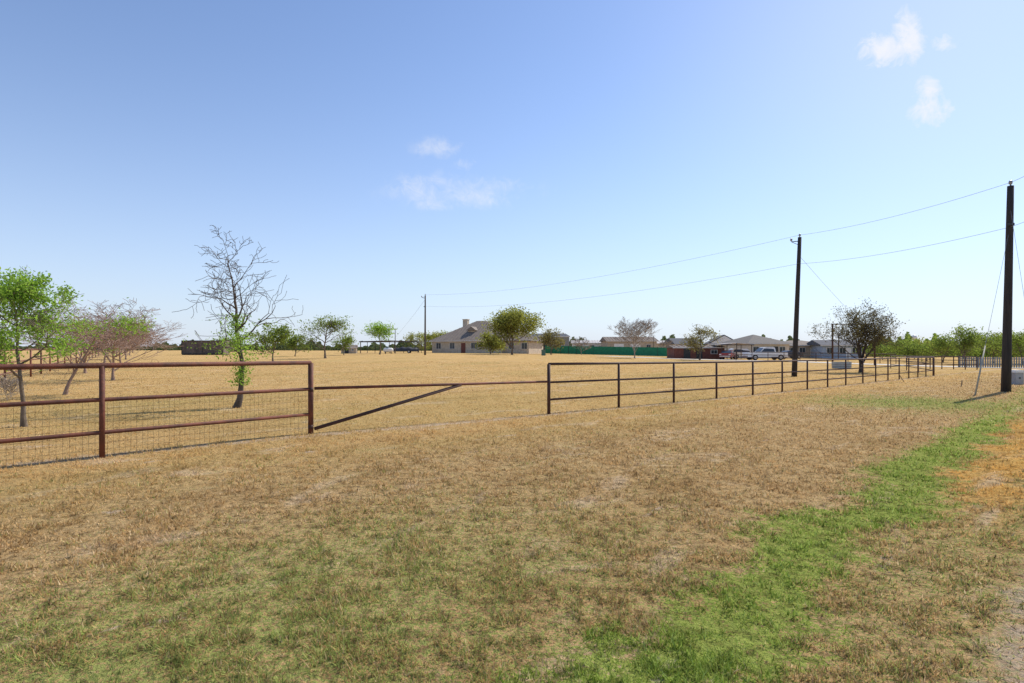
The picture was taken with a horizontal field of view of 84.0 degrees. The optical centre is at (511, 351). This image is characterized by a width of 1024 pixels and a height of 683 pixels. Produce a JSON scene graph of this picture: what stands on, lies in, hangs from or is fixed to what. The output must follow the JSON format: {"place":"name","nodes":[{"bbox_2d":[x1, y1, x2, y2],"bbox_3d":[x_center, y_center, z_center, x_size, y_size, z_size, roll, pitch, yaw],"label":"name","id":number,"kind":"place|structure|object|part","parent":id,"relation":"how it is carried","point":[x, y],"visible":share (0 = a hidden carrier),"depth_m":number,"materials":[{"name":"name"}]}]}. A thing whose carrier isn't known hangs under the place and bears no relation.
{"place":"outdoors","nodes":[
{"label":"outdoors","id":0,"kind":"place"},
{"bbox_2d":[0,350,1023,682],"bbox_3d":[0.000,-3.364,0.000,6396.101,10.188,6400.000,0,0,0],"label":"ground","id":1,"kind":"structure","parent":0,"point":[478,372],"depth_m":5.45,"materials":[{"name":"beige plant"}]},
{"bbox_2d":[0,372,30,400],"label":"dry shrub","id":2,"kind":"object","parent":1,"relation":"on","point":[13,381],"visible":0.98,"depth_m":18.02,"materials":[{"name":"beige plant"}]},
{"bbox_2d":[0,266,89,426],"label":"young tree","id":3,"kind":"object","parent":1,"relation":"on","point":[21,293],"visible":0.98,"depth_m":11.75,"materials":[{"name":"green plant"}]},
{"bbox_2d":[0,346,98,378],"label":"pipe fence","id":4,"kind":"object","parent":1,"relation":"on","point":[57,362],"visible":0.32,"depth_m":35.82,"materials":[{"name":"brown metal"}]},
{"bbox_2d":[11,313,139,372],"bbox_3d":[-29.258,-0.566,37.600,8.081,4.079,8.291,0,0,-40],"label":"bare orchard tree","id":5,"kind":"object","parent":1,"relation":"on","point":[89,353],"visible":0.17,"depth_m":37.93,"materials":[{"name":"beige plant"}]},
{"bbox_2d":[0,287,159,394],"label":"half bare tree","id":6,"kind":"object","parent":1,"relation":"on","point":[128,323],"visible":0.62,"depth_m":20.65,"materials":[{"name":"beige plant"}]},
{"bbox_2d":[13,300,184,379],"bbox_3d":[-21.798,-0.564,30.171,7.346,4.214,7.538,0,0,0],"label":"bare orchard tree","id":7,"kind":"object","parent":1,"relation":"on","point":[129,337],"visible":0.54,"depth_m":29.96,"materials":[{"name":"beige plant"}]},
{"bbox_2d":[62,315,151,362],"bbox_3d":[-41.135,-1.313,58.857,9.045,4.956,8.816,0,0,12],"label":"bare orchard tree","id":8,"kind":"object","parent":1,"relation":"on","point":[100,337],"visible":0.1,"depth_m":57.83,"materials":[{"name":"beige plant"}]},
{"bbox_2d":[70,315,183,362],"bbox_3d":[-31.677,-0.925,46.377,8.448,4.507,8.668,0,0,31],"label":"bare orchard tree","id":9,"kind":"object","parent":1,"relation":"on","point":[120,357],"visible":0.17,"depth_m":47.17,"materials":[{"name":"beige plant"}]},
{"bbox_2d":[94,334,164,359],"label":"bare orchard tree","id":10,"kind":"object","parent":1,"relation":"on","point":[126,354],"visible":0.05,"depth_m":70.77,"materials":[{"name":"beige plant"}]},
{"bbox_2d":[0,361,312,467],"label":"pipe fence","id":11,"kind":"object","parent":1,"relation":"on","point":[102,431],"visible":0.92,"depth_m":8.65,"materials":[{"name":"metal"}]},
{"bbox_2d":[308,381,547,429],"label":"pipe gate","id":12,"kind":"structure","parent":11,"relation":"attached to","point":[453,385],"depth_m":11.97,"materials":[{"name":"brown metal"}]},
{"bbox_2d":[181,340,229,354],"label":"storage container","id":13,"kind":"object","parent":1,"relation":"on","point":[193,344],"visible":0.67,"depth_m":102.79,"materials":[{"name":"metal"}]},
{"bbox_2d":[3,339,431,350],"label":"woodland","id":14,"kind":"object","parent":1,"relation":"on","point":[374,346],"visible":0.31,"depth_m":383.38,"materials":[{"name":"green plant"}]},
{"bbox_2d":[215,336,237,352],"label":"yard tree","id":15,"kind":"object","parent":1,"relation":"on","point":[231,341],"visible":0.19,"depth_m":113.15,"materials":[{"name":"green plant"}]},
{"bbox_2d":[175,225,302,407],"bbox_3d":[-7.542,-0.942,15.620,3.153,5.138,3.366,0,0,0],"label":"half bare tree","id":16,"kind":"object","parent":1,"relation":"on","point":[239,339],"visible":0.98,"depth_m":15.71,"materials":[{"name":"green plant"}]},
{"bbox_2d":[242,322,293,360],"bbox_3d":[-24.654,-1.011,57.739,4.813,4.277,5.822,0,0,0],"label":"tree","id":17,"kind":"object","parent":1,"relation":"on","point":[282,333],"visible":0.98,"depth_m":57.47,"materials":[{"name":"green plant"}]},
{"bbox_2d":[283,334,311,355],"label":"tree","id":18,"kind":"object","parent":1,"relation":"on","point":[294,342],"visible":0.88,"depth_m":84.76,"materials":[{"name":"green plant"}]},
{"bbox_2d":[291,312,354,357],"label":"nest tree","id":19,"kind":"object","parent":1,"relation":"on","point":[340,323],"visible":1,"depth_m":71.46,"materials":[{"name":"green plant"}]},
{"bbox_2d":[325,319,337,328],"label":"nest","id":20,"kind":"object","parent":19,"relation":"in","point":[331,324],"visible":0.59,"depth_m":71.75,"materials":[{"name":"green plant"}]},
{"bbox_2d":[329,335,360,354],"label":"tree","id":21,"kind":"object","parent":1,"relation":"on","point":[348,339],"visible":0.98,"depth_m":89.61,"materials":[{"name":"green plant"}]},
{"bbox_2d":[341,345,357,353],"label":"garden shed","id":22,"kind":"structure","parent":1,"relation":"on","point":[352,349],"depth_m":116.83,"materials":[{"name":"beige"}]},
{"bbox_2d":[361,320,397,353],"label":"tree","id":23,"kind":"object","parent":1,"relation":"on","point":[376,330],"visible":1,"depth_m":95.55,"materials":[{"name":"green plant"}]},
{"bbox_2d":[383,347,392,353],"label":"propane tank","id":24,"kind":"object","parent":1,"relation":"on","point":[387,349],"visible":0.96,"depth_m":107.66,"materials":[{"name":"white metal"}]},
{"bbox_2d":[359,340,421,352],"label":"carport","id":25,"kind":"object","parent":1,"relation":"on","point":[389,341],"visible":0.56,"depth_m":122.56,"materials":[{"name":"white metal"}]},
{"bbox_2d":[393,347,418,352],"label":"car","id":26,"kind":"object","parent":1,"relation":"on","point":[406,349],"visible":0.91,"depth_m":118.24,"materials":[{"name":"metal"}]},
{"bbox_2d":[403,330,429,351],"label":"yard tree","id":27,"kind":"object","parent":1,"relation":"on","point":[411,337],"visible":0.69,"depth_m":159.45,"materials":[{"name":"green plant"}]},
{"bbox_2d":[421,294,425,354],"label":"utility pole","id":28,"kind":"object","parent":1,"relation":"on","point":[425,326],"visible":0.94,"depth_m":85.90,"materials":[{"name":"brown wood"}]},
{"bbox_2d":[421,331,438,347],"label":"yard tree","id":29,"kind":"object","parent":1,"relation":"on","point":[428,336],"visible":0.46,"depth_m":153.31,"materials":[{"name":"green plant"}]},
{"bbox_2d":[428,330,448,346],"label":"yard tree","id":30,"kind":"object","parent":1,"relation":"on","point":[442,333],"visible":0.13,"depth_m":149.36,"materials":[{"name":"green plant"}]},
{"bbox_2d":[429,319,542,353],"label":"stone house","id":31,"kind":"structure","parent":1,"relation":"on","point":[461,340],"depth_m":126.00,"materials":[{"name":"stone"}]},
{"bbox_2d":[436,343,440,348],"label":"window","id":32,"kind":"structure","parent":31,"relation":"in","point":[438,345],"depth_m":127.93,"materials":[{"name":"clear glass"}]},
{"bbox_2d":[450,343,454,348],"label":"window","id":33,"kind":"structure","parent":31,"relation":"in","point":[452,345],"depth_m":126.51,"materials":[{"name":"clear glass"}]},
{"bbox_2d":[461,343,464,352],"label":"door","id":34,"kind":"structure","parent":31,"relation":"in","point":[462,344],"depth_m":125.41,"materials":[{"name":"red wood"}]},
{"bbox_2d":[471,342,476,348],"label":"window","id":35,"kind":"structure","parent":31,"relation":"in","point":[472,344],"depth_m":124.36,"materials":[{"name":"grey glass"}]},
{"bbox_2d":[521,343,527,348],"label":"window","id":36,"kind":"structure","parent":31,"relation":"in","point":[523,345],"depth_m":120.54,"materials":[{"name":"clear glass"}]},
{"bbox_2d":[473,332,505,353],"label":"bush","id":37,"kind":"object","parent":1,"relation":"on","point":[496,346],"visible":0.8,"depth_m":107.46,"materials":[{"name":"green plant"}]},
{"bbox_2d":[480,304,547,354],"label":"tree","id":38,"kind":"object","parent":1,"relation":"on","point":[511,322],"visible":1,"depth_m":98.59,"materials":[{"name":"green plant"}]},
{"bbox_2d":[531,333,569,349],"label":"metal shed","id":39,"kind":"structure","parent":1,"relation":"on","point":[565,336],"depth_m":158.37,"materials":[{"name":"grey"}]},
{"bbox_2d":[534,327,566,354],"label":"tree","id":40,"kind":"object","parent":1,"relation":"on","point":[547,337],"visible":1,"depth_m":111.53,"materials":[{"name":"green plant"}]},
{"bbox_2d":[568,336,590,354],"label":"tree","id":41,"kind":"object","parent":1,"relation":"on","point":[576,344],"visible":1,"depth_m":120.12,"materials":[{"name":"grey plant"}]},
{"bbox_2d":[571,340,600,346],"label":"mobile home","id":42,"kind":"object","parent":1,"relation":"on","point":[594,343],"visible":0.27,"depth_m":181.75,"materials":[{"name":"white paint"}]},
{"bbox_2d":[545,346,666,355],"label":"screen fence","id":43,"kind":"object","parent":1,"relation":"on","point":[640,351],"visible":0.78,"depth_m":123.72,"materials":[{"name":"fabric"}]},
{"bbox_2d":[599,337,658,346],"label":"metal shed","id":44,"kind":"structure","parent":1,"relation":"on","point":[609,341],"depth_m":170.70,"materials":[{"name":"beige metal"}]},
{"bbox_2d":[614,344,623,346],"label":"door","id":45,"kind":"structure","parent":44,"relation":"in","point":[615,345],"depth_m":170.25,"materials":[{"name":"white paint"}]},
{"bbox_2d":[607,317,658,357],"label":"bare tree","id":46,"kind":"object","parent":1,"relation":"on","point":[637,331],"visible":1,"depth_m":87.88,"materials":[{"name":"grey plant"}]},
{"bbox_2d":[658,339,677,346],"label":"bare tree","id":47,"kind":"object","parent":1,"relation":"on","point":[664,344],"visible":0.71,"depth_m":124.81,"materials":[{"name":"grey plant"}]},
{"bbox_2d":[665,338,699,345],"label":"cottage","id":48,"kind":"structure","parent":1,"relation":"on","point":[675,341],"depth_m":147.96,"materials":[{"name":"beige"}]},
{"bbox_2d":[665,345,726,358],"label":"maroon shed","id":49,"kind":"structure","parent":1,"relation":"on","point":[682,352],"depth_m":93.53,"materials":[{"name":"red brick"}]},
{"bbox_2d":[684,348,689,358],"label":"door","id":50,"kind":"structure","parent":49,"relation":"in","point":[686,352],"depth_m":93.53,"materials":[{"name":"metal"}]},
{"bbox_2d":[696,349,701,358],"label":"door","id":51,"kind":"structure","parent":49,"relation":"in","point":[697,353],"depth_m":93.46,"materials":[{"name":"metal"}]},
{"bbox_2d":[679,323,722,359],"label":"tree","id":52,"kind":"object","parent":1,"relation":"on","point":[700,333],"visible":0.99,"depth_m":83.77,"materials":[{"name":"green plant"}]},
{"bbox_2d":[704,335,732,344],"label":"gabled house","id":53,"kind":"structure","parent":1,"relation":"on","point":[725,338],"depth_m":135.30,"materials":[{"name":"white paint"}]},
{"bbox_2d":[719,350,735,358],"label":"parked car","id":54,"kind":"object","parent":1,"relation":"on","point":[731,354],"visible":0.95,"depth_m":88.99,"materials":[{"name":"red paint"}]},
{"bbox_2d":[711,343,753,359],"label":"carport","id":55,"kind":"object","parent":1,"relation":"on","point":[736,344],"visible":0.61,"depth_m":90.30,"materials":[{"name":"metal"}]},
{"bbox_2d":[728,349,750,358],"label":"parked van","id":56,"kind":"object","parent":1,"relation":"on","point":[740,351],"visible":0.12,"depth_m":96.11,"materials":[{"name":"white paint"}]},
{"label":"windows","id":57,"kind":"part","parent":56,"relation":"part of","materials":[{"name":"black glass"}]},
{"bbox_2d":[547,357,934,413],"bbox_3d":[15.359,1.015,27.496,38.416,1.468,0.092,0,0,-41],"label":"pipe fence","id":58,"kind":"object","parent":1,"relation":"on","point":[716,387],"visible":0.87,"depth_m":20.45,"materials":[{"name":"metal"}]},
{"bbox_2d":[717,335,792,357],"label":"hipped house","id":59,"kind":"structure","parent":1,"relation":"on","point":[757,341],"depth_m":104.39,"materials":[{"name":"beige"}]},
{"bbox_2d":[779,347,785,351],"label":"window","id":60,"kind":"structure","parent":59,"relation":"in","point":[781,349],"depth_m":104.24,"materials":[{"name":"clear glass"}]},
{"bbox_2d":[742,347,787,359],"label":"pickup truck","id":61,"kind":"object","parent":1,"relation":"on","point":[759,353],"visible":0.89,"depth_m":85.06,"materials":[{"name":"white paint"}]},
{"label":"windows","id":62,"kind":"part","parent":61,"relation":"part of","materials":[{"name":"black glass"}]},
{"bbox_2d":[569,334,985,351],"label":"woodland","id":63,"kind":"object","parent":1,"relation":"on","point":[673,336],"visible":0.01,"depth_m":395.40,"materials":[{"name":"green plant"}]},
{"bbox_2d":[777,350,803,358],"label":"parked car","id":64,"kind":"object","parent":1,"relation":"on","point":[789,354],"visible":0.29,"depth_m":97.38,"materials":[{"name":"paint"}]},
{"bbox_2d":[790,234,801,376],"bbox_3d":[19.260,-3.064,38.582,0.746,9.896,0.404,0,0,0],"label":"utility pole","id":65,"kind":"object","parent":1,"relation":"on","point":[796,325],"visible":0.96,"depth_m":38.48,"materials":[{"name":"brown wood"}]},
{"bbox_2d":[785,340,810,357],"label":"ranch house","id":66,"kind":"structure","parent":1,"relation":"on","point":[803,346],"depth_m":113.97,"materials":[{"name":"beige"}]},
{"bbox_2d":[799,347,805,351],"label":"window","id":67,"kind":"structure","parent":66,"relation":"in","point":[801,349],"depth_m":113.90,"materials":[{"name":"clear glass"}]},
{"bbox_2d":[736,352,895,360],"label":"pipe fence","id":68,"kind":"object","parent":1,"relation":"on","point":[807,355],"visible":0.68,"depth_m":80.34,"materials":[{"name":"metal"}]},
{"bbox_2d":[807,340,863,358],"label":"blue house","id":69,"kind":"structure","parent":1,"relation":"on","point":[822,346],"depth_m":108.79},
{"bbox_2d":[827,347,831,353],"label":"window","id":70,"kind":"structure","parent":69,"relation":"in","point":[829,349],"depth_m":108.71,"materials":[{"name":"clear glass"}]},
{"bbox_2d":[839,347,845,352],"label":"window","id":71,"kind":"structure","parent":69,"relation":"in","point":[841,350],"depth_m":108.47,"materials":[{"name":"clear glass"}]},
{"bbox_2d":[846,348,850,357],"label":"door","id":72,"kind":"structure","parent":69,"relation":"in","point":[848,349],"depth_m":108.37,"materials":[{"name":"white paint"}]},
{"bbox_2d":[832,362,851,368],"bbox_3d":[32.435,1.298,56.000,1.810,0.660,0.910,0,0,10],"label":"water trough","id":73,"kind":"object","parent":1,"relation":"on","point":[839,365],"visible":0.92,"depth_m":55.63,"materials":[{"name":"metal"}]},
{"bbox_2d":[832,324,875,364],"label":"entrance frame","id":74,"kind":"object","parent":1,"relation":"on","point":[833,346],"visible":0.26,"depth_m":65.97,"materials":[{"name":"black metal"}]},
{"bbox_2d":[808,297,911,372],"bbox_3d":[28.211,-1.319,46.010,7.342,6.056,6.198,0,0,0],"label":"spreading oak","id":75,"kind":"object","parent":1,"relation":"on","point":[874,330],"visible":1,"depth_m":45.63,"materials":[{"name":"grey plant"}]},
{"bbox_2d":[854,344,901,359],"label":"tree","id":76,"kind":"object","parent":1,"relation":"on","point":[878,352],"visible":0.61,"depth_m":99.57,"materials":[{"name":"green plant"}]},
{"bbox_2d":[890,355,933,375],"bbox_3d":[34.284,1.039,48.907,0.497,1.387,20.201,0,0,27],"label":"pipe fence","id":77,"kind":"object","parent":1,"relation":"on","point":[932,363],"visible":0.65,"depth_m":47.40,"materials":[{"name":"metal"}]},
{"bbox_2d":[883,338,945,360],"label":"tree","id":78,"kind":"object","parent":1,"relation":"on","point":[909,347],"visible":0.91,"depth_m":86.89,"materials":[{"name":"green plant"}]},
{"bbox_2d":[897,335,954,360],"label":"tree","id":79,"kind":"object","parent":1,"relation":"on","point":[919,340],"visible":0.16,"depth_m":94.85,"materials":[{"name":"green plant"}]},
{"bbox_2d":[907,356,977,369],"bbox_3d":[42.365,1.071,56.227,5.644,1.376,0.162,0,0,40],"label":"pipe fence","id":80,"kind":"object","parent":1,"relation":"on","point":[965,364],"visible":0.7,"depth_m":55.57,"materials":[{"name":"brown metal"}]},
{"bbox_2d":[865,331,1023,356],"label":"woodland","id":81,"kind":"object","parent":1,"relation":"on","point":[907,336],"visible":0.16,"depth_m":150.87,"materials":[{"name":"green plant"}]},
{"bbox_2d":[916,332,972,361],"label":"tree","id":82,"kind":"object","parent":1,"relation":"on","point":[939,342],"visible":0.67,"depth_m":87.62,"materials":[{"name":"green plant"}]},
{"bbox_2d":[944,321,989,363],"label":"tree","id":83,"kind":"object","parent":1,"relation":"on","point":[966,341],"visible":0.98,"depth_m":73.28,"materials":[{"name":"green plant"}]},
{"bbox_2d":[951,331,1023,362],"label":"tree","id":84,"kind":"object","parent":1,"relation":"on","point":[990,342],"visible":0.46,"depth_m":83.53,"materials":[{"name":"green plant"}]},
{"bbox_2d":[958,355,1023,367],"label":"picket fence","id":85,"kind":"object","parent":1,"relation":"on","point":[988,364],"visible":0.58,"depth_m":61.92,"materials":[{"name":"grey"}]},
{"bbox_2d":[984,332,1022,359],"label":"tree","id":86,"kind":"object","parent":1,"relation":"on","point":[998,347],"visible":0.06,"depth_m":96.75,"materials":[{"name":"green plant"}]},
{"bbox_2d":[988,329,1023,363],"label":"tree","id":87,"kind":"object","parent":1,"relation":"on","point":[1017,337],"visible":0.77,"depth_m":77.67,"materials":[{"name":"green plant"}]},
{"bbox_2d":[1000,180,1014,391],"bbox_3d":[21.072,-2.696,24.179,0.486,9.194,0.398,0,0,0],"label":"utility pole","id":88,"kind":"object","parent":1,"relation":"on","point":[1006,373],"visible":0.98,"depth_m":24.09,"materials":[{"name":"brown wood"}]},
{"bbox_2d":[433,222,1022,306],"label":"power line","id":89,"kind":"object","parent":88,"relation":"attached to","point":[783,266],"visible":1,"depth_m":38.24,"materials":[{"name":"black metal"}]},
{"bbox_2d":[442,177,1021,294],"bbox_3d":[7.285,-7.884,53.523,9.622,1.520,76.094,0,0,-25],"label":"power line","id":90,"kind":"object","parent":88,"relation":"attached to","point":[780,239],"visible":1,"depth_m":37.77,"materials":[{"name":"black metal"}]},
{"bbox_2d":[985,238,1007,344],"bbox_3d":[20.058,-2.696,23.507,2.614,5.046,0.011,0,0,-32],"label":"guy wire","id":91,"kind":"object","parent":88,"relation":"attached to","point":[996,291],"visible":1,"depth_m":23.47,"materials":[{"name":"grey metal"}]},
{"bbox_2d":[974,346,985,394],"bbox_3d":[18.563,0.749,22.561,1.052,2.010,0.066,0,0,-32],"label":"guy guard","id":92,"kind":"object","parent":91,"relation":"attached to","point":[975,393],"visible":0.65,"depth_m":22.53,"materials":[{"name":"grey plastic"}]},
{"bbox_2d":[1011,214,1023,293],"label":"guy wire","id":93,"kind":"object","parent":88,"relation":"attached to","point":[1017,254],"visible":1,"depth_m":23.15,"materials":[{"name":"grey metal"}]},
{"bbox_2d":[1012,370,1023,383],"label":"utility cabinet","id":94,"kind":"object","parent":1,"relation":"on","point":[1017,376],"visible":0.7,"depth_m":29.75,"materials":[{"name":"grey metal"}]},
{"bbox_2d":[0,0,1023,346],"label":"sky","id":95,"kind":"structure","parent":0,"point":[386,155],"materials":[{"name":"blue"}]},
{"bbox_2d":[611,356,1022,367],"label":"driveway","id":96,"kind":"structure","parent":0,"point":[811,362],"depth_m":76.04,"materials":[{"name":"concrete"}]}
]}

